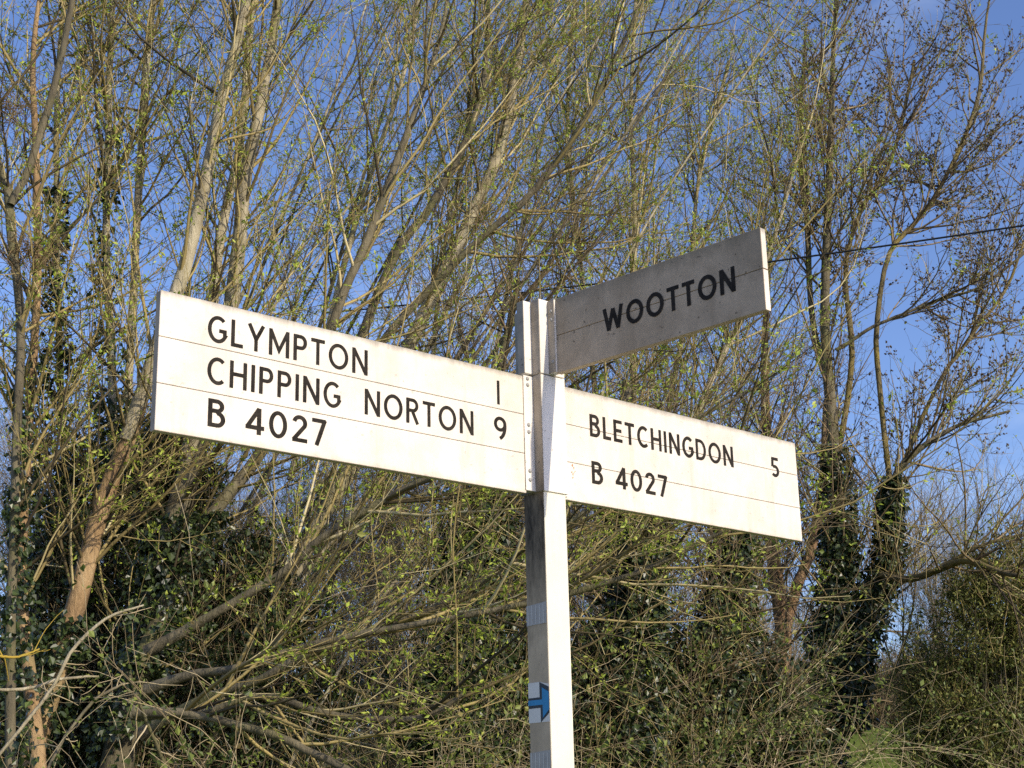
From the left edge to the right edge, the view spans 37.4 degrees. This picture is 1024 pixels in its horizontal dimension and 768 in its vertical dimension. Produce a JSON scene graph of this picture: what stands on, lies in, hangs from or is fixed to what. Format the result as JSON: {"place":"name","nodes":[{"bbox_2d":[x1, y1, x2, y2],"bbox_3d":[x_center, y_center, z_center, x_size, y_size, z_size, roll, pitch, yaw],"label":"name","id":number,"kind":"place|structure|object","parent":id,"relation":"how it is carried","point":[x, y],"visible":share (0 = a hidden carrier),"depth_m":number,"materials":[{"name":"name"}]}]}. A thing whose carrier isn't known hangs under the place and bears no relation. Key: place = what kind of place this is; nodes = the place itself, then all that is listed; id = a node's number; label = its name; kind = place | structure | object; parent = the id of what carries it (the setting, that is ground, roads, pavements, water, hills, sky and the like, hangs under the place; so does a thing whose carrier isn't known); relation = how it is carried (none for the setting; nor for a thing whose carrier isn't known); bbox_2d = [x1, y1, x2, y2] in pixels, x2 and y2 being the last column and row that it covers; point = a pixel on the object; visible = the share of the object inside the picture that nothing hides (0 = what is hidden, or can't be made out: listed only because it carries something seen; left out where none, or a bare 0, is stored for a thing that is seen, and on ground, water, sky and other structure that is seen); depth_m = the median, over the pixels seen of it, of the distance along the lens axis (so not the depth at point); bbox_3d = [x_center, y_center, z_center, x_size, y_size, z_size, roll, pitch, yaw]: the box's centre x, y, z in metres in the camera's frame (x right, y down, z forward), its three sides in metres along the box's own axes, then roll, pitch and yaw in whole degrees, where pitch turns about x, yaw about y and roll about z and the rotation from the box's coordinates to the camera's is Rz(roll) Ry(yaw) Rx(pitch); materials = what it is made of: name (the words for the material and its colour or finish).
{"place":"outdoors","nodes":[
{"label":"outdoors","id":0,"kind":"place"},
{"bbox_2d":[0,0,1023,739],"label":"sky","id":1,"kind":"structure","parent":0,"point":[1001,12],"materials":[{"name":"blue"}]},
{"bbox_2d":[277,727,962,767],"bbox_3d":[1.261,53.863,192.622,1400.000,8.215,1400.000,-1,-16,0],"label":"ground","id":2,"kind":"structure","parent":0,"point":[857,744],"depth_m":51.96,"materials":[{"name":"green plant"}]},
{"bbox_2d":[0,339,101,767],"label":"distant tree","id":3,"kind":"object","parent":2,"relation":"on","point":[1,503],"visible":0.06,"depth_m":13.85,"materials":[{"name":"green plant"}]},
{"bbox_2d":[0,461,241,601],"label":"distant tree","id":4,"kind":"object","parent":2,"relation":"on","point":[88,503],"depth_m":20.30,"materials":[{"name":"green plant"}]},
{"bbox_2d":[0,336,263,663],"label":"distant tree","id":5,"kind":"object","parent":2,"relation":"on","point":[9,478],"depth_m":15.08,"materials":[{"name":"green plant"}]},
{"bbox_2d":[0,395,268,767],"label":"ivy bush","id":6,"kind":"object","parent":2,"relation":"on","point":[53,580],"visible":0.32,"depth_m":9.39,"materials":[{"name":"green plant"}]},
{"bbox_2d":[0,0,278,767],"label":"willow tree","id":7,"kind":"object","parent":2,"relation":"on","point":[21,583],"visible":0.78,"depth_m":8.56,"materials":[{"name":"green plant"}]},
{"bbox_2d":[0,73,52,145],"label":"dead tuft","id":8,"kind":"object","parent":7,"relation":"attached to","point":[6,106],"visible":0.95,"depth_m":8.48,"materials":[{"name":"brown plant"}]},
{"bbox_2d":[0,212,81,293],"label":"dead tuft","id":9,"kind":"object","parent":7,"relation":"attached to","point":[25,247],"visible":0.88,"depth_m":8.24,"materials":[{"name":"brown plant"}]},
{"bbox_2d":[150,742,231,767],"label":"bramble bush","id":10,"kind":"object","parent":2,"relation":"on","point":[207,765],"visible":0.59,"depth_m":7.37,"materials":[{"name":"green plant"}]},
{"bbox_2d":[0,0,405,767],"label":"willow tree","id":11,"kind":"object","parent":2,"relation":"on","point":[92,554],"visible":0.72,"depth_m":8.96,"materials":[{"name":"beige plant"}]},
{"bbox_2d":[0,675,98,705],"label":"dead branch","id":12,"kind":"object","parent":11,"relation":"attached to","point":[48,683],"visible":0.86,"depth_m":6.97,"materials":[{"name":"grey wood"}]},
{"bbox_2d":[103,452,302,746],"bbox_3d":[-3.578,3.371,16.957,3.341,6.186,3.735,7,-18,-26],"label":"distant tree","id":13,"kind":"object","parent":2,"relation":"on","point":[257,509],"visible":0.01,"depth_m":18.15,"materials":[{"name":"green plant"}]},
{"bbox_2d":[120,406,391,767],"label":"ivy bush","id":14,"kind":"object","parent":2,"relation":"on","point":[252,546],"visible":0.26,"depth_m":9.80,"materials":[{"name":"green plant"}]},
{"bbox_2d":[208,448,363,767],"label":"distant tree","id":15,"kind":"object","parent":2,"relation":"on","point":[262,505],"visible":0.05,"depth_m":21.46,"materials":[{"name":"green plant"}]},
{"bbox_2d":[201,445,415,767],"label":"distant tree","id":16,"kind":"object","parent":2,"relation":"on","point":[330,525],"visible":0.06,"depth_m":15.24,"materials":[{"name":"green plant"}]},
{"bbox_2d":[16,449,672,767],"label":"bramble bush","id":17,"kind":"object","parent":2,"relation":"on","point":[307,719],"visible":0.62,"depth_m":7.57,"materials":[{"name":"green plant"}]},
{"bbox_2d":[0,612,60,680],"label":"dead branch","id":18,"kind":"object","parent":17,"relation":"attached to","point":[14,657],"visible":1,"depth_m":6.90,"materials":[{"name":"brown wood"}]},
{"bbox_2d":[124,671,183,767],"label":"dead branch","id":19,"kind":"object","parent":17,"relation":"attached to","point":[156,743],"visible":0.86,"depth_m":6.48,"materials":[{"name":"wood"}]},
{"bbox_2d":[0,563,692,767],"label":"bramble bush","id":20,"kind":"object","parent":2,"relation":"on","point":[172,723],"visible":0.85,"depth_m":6.01,"materials":[{"name":"green plant"}]},
{"bbox_2d":[0,604,151,755],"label":"dead branch","id":21,"kind":"object","parent":20,"relation":"attached to","point":[44,698],"visible":0.96,"depth_m":6.68,"materials":[{"name":"wood"}]},
{"bbox_2d":[23,671,182,767],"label":"dead branch","id":22,"kind":"object","parent":20,"relation":"attached to","point":[90,704],"visible":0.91,"depth_m":6.72,"materials":[{"name":"wood"}]},
{"bbox_2d":[265,463,445,767],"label":"distant tree","id":23,"kind":"object","parent":2,"relation":"on","point":[355,630],"visible":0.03,"depth_m":18.98,"materials":[{"name":"green plant"}]},
{"bbox_2d":[264,460,447,767],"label":"distant tree","id":24,"kind":"object","parent":2,"relation":"on","point":[384,542],"visible":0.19,"depth_m":17.30,"materials":[{"name":"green plant"}]},
{"bbox_2d":[332,477,448,767],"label":"distant tree","id":25,"kind":"object","parent":2,"relation":"on","point":[400,601],"visible":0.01,"depth_m":22.47,"materials":[{"name":"green plant"}]},
{"bbox_2d":[60,0,833,766],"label":"willow tree","id":26,"kind":"object","parent":2,"relation":"on","point":[634,122],"visible":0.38,"depth_m":11.72,"materials":[{"name":"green plant"}]},
{"bbox_2d":[297,0,647,654],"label":"willow tree","id":27,"kind":"object","parent":2,"relation":"on","point":[518,232],"visible":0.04,"depth_m":14.86,"materials":[{"name":"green plant"}]},
{"bbox_2d":[150,228,801,767],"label":"signpost","id":28,"kind":"object","parent":2,"relation":"on","point":[540,436],"visible":1,"depth_m":4.01,"materials":[{"name":"paint"}]},
{"bbox_2d":[350,469,603,767],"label":"distant tree","id":29,"kind":"object","parent":2,"relation":"on","point":[403,656],"visible":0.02,"depth_m":15.80,"materials":[{"name":"green plant"}]},
{"bbox_2d":[299,52,702,767],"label":"ivy clad tree","id":30,"kind":"object","parent":2,"relation":"on","point":[505,344],"visible":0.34,"depth_m":9.84,"materials":[{"name":"green plant"}]},
{"bbox_2d":[136,493,888,767],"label":"bramble bush","id":31,"kind":"object","parent":2,"relation":"on","point":[713,667],"visible":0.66,"depth_m":8.35,"materials":[{"name":"green plant"}]},
{"bbox_2d":[5,0,1023,767],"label":"willow tree","id":32,"kind":"object","parent":2,"relation":"on","point":[167,598],"visible":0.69,"depth_m":8.34,"materials":[{"name":"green plant"}]},
{"bbox_2d":[436,490,609,643],"bbox_3d":[0.377,3.022,16.966,2.807,6.683,3.085,11,-20,-35],"label":"distant tree","id":33,"kind":"object","parent":2,"relation":"on","point":[522,620],"depth_m":16.78,"materials":[{"name":"green plant"}]},
{"bbox_2d":[372,607,687,767],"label":"ivy bush","id":34,"kind":"object","parent":2,"relation":"on","point":[584,709],"visible":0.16,"depth_m":9.55,"materials":[{"name":"green plant"}]},
{"bbox_2d":[493,530,581,646],"bbox_3d":[0.161,4.087,19.936,3.088,6.317,3.274,4,-17,-19],"label":"distant tree","id":35,"kind":"object","parent":2,"relation":"on","point":[524,595],"depth_m":20.44,"materials":[{"name":"green plant"}]},
{"bbox_2d":[228,0,847,612],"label":"willow tree","id":36,"kind":"object","parent":2,"relation":"on","point":[506,118],"visible":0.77,"depth_m":11.16,"materials":[{"name":"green plant"}]},
{"bbox_2d":[511,494,695,639],"bbox_3d":[1.180,4.258,21.457,3.675,6.805,4.109,0,-16,-4],"label":"distant tree","id":37,"kind":"object","parent":2,"relation":"on","point":[601,593],"visible":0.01,"depth_m":21.56,"materials":[{"name":"green plant"}]},
{"bbox_2d":[569,587,706,767],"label":"bramble bush","id":38,"kind":"object","parent":2,"relation":"on","point":[620,689],"visible":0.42,"depth_m":8.87,"materials":[{"name":"green plant"}]},
{"bbox_2d":[511,503,765,750],"bbox_3d":[1.200,2.966,15.637,2.934,6.002,3.110,-9,-18,24],"label":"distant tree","id":39,"kind":"object","parent":2,"relation":"on","point":[595,611],"visible":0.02,"depth_m":15.83,"materials":[{"name":"green plant"}]},
{"bbox_2d":[425,215,877,767],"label":"ivy clad tree","id":40,"kind":"object","parent":2,"relation":"on","point":[611,601],"visible":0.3,"depth_m":9.77,"materials":[{"name":"green plant"}]},
{"bbox_2d":[349,548,1006,767],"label":"bramble bush","id":41,"kind":"object","parent":2,"relation":"on","point":[866,750],"visible":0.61,"depth_m":8.37,"materials":[{"name":"green plant"}]},
{"bbox_2d":[422,0,985,664],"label":"willow tree","id":42,"kind":"object","parent":2,"relation":"on","point":[730,182],"visible":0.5,"depth_m":13.34,"materials":[{"name":"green plant"}]},
{"bbox_2d":[579,599,855,767],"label":"ivy bush","id":43,"kind":"object","parent":2,"relation":"on","point":[772,675],"visible":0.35,"depth_m":10.35,"materials":[{"name":"green plant"}]},
{"bbox_2d":[428,518,1017,767],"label":"bramble bush","id":44,"kind":"object","parent":2,"relation":"on","point":[959,756],"visible":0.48,"depth_m":9.42,"materials":[{"name":"green plant"}]},
{"bbox_2d":[659,526,813,673],"bbox_3d":[2.631,3.856,18.008,3.362,5.568,3.007,-7,-17,17],"label":"distant tree","id":45,"kind":"object","parent":2,"relation":"on","point":[761,603],"visible":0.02,"depth_m":18.31,"materials":[{"name":"green plant"}]},
{"bbox_2d":[570,273,921,767],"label":"ivy clad tree","id":46,"kind":"object","parent":2,"relation":"on","point":[727,575],"visible":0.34,"depth_m":10.54,"materials":[{"name":"green plant"}]},
{"bbox_2d":[751,570,878,764],"bbox_3d":[4.367,5.147,23.342,2.777,6.015,2.526,10,-20,-34],"label":"distant tree","id":47,"kind":"object","parent":2,"relation":"on","point":[796,649],"visible":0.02,"depth_m":23.49,"materials":[{"name":"green plant"}]},
{"bbox_2d":[637,188,1002,748],"bbox_3d":[3.124,1.700,14.287,3.388,7.603,2.919,-17,-22,42],"label":"bare tree","id":48,"kind":"object","parent":2,"relation":"on","point":[776,603],"visible":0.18,"depth_m":14.34,"materials":[{"name":"brown plant"}]},
{"bbox_2d":[737,642,902,725],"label":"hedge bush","id":49,"kind":"object","parent":2,"relation":"on","point":[867,700],"depth_m":82.80,"materials":[{"name":"green plant"}]},
{"bbox_2d":[797,648,893,722],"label":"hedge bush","id":50,"kind":"object","parent":2,"relation":"on","point":[873,698],"visible":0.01,"depth_m":84.44,"materials":[{"name":"green plant"}]},
{"bbox_2d":[668,0,1023,767],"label":"budding tree","id":51,"kind":"object","parent":2,"relation":"on","point":[832,542],"visible":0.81,"depth_m":13.64,"materials":[{"name":"brown plant"}]},
{"bbox_2d":[861,638,960,727],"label":"hedge bush","id":52,"kind":"object","parent":2,"relation":"on","point":[879,710],"visible":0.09,"depth_m":84.20,"materials":[{"name":"green plant"}]},
{"bbox_2d":[825,630,1023,767],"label":"bramble bush","id":53,"kind":"object","parent":2,"relation":"on","point":[1001,719],"visible":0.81,"depth_m":8.30,"materials":[{"name":"green plant"}]},
{"bbox_2d":[854,449,1012,767],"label":"distant tree","id":54,"kind":"object","parent":2,"relation":"on","point":[923,601],"visible":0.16,"depth_m":20.72,"materials":[{"name":"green plant"}]},
{"bbox_2d":[855,509,1023,767],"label":"evergreen bush","id":55,"kind":"object","parent":2,"relation":"on","point":[988,627],"visible":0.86,"depth_m":11.87,"materials":[{"name":"green plant"}]},
{"bbox_2d":[864,429,1023,702],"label":"distant tree","id":56,"kind":"object","parent":2,"relation":"on","point":[939,580],"visible":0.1,"depth_m":19.07,"materials":[{"name":"brown plant"}]},
{"bbox_2d":[326,225,1023,313],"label":"overhead cable","id":57,"kind":"object","parent":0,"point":[809,255],"visible":0.45,"depth_m":11.22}
]}

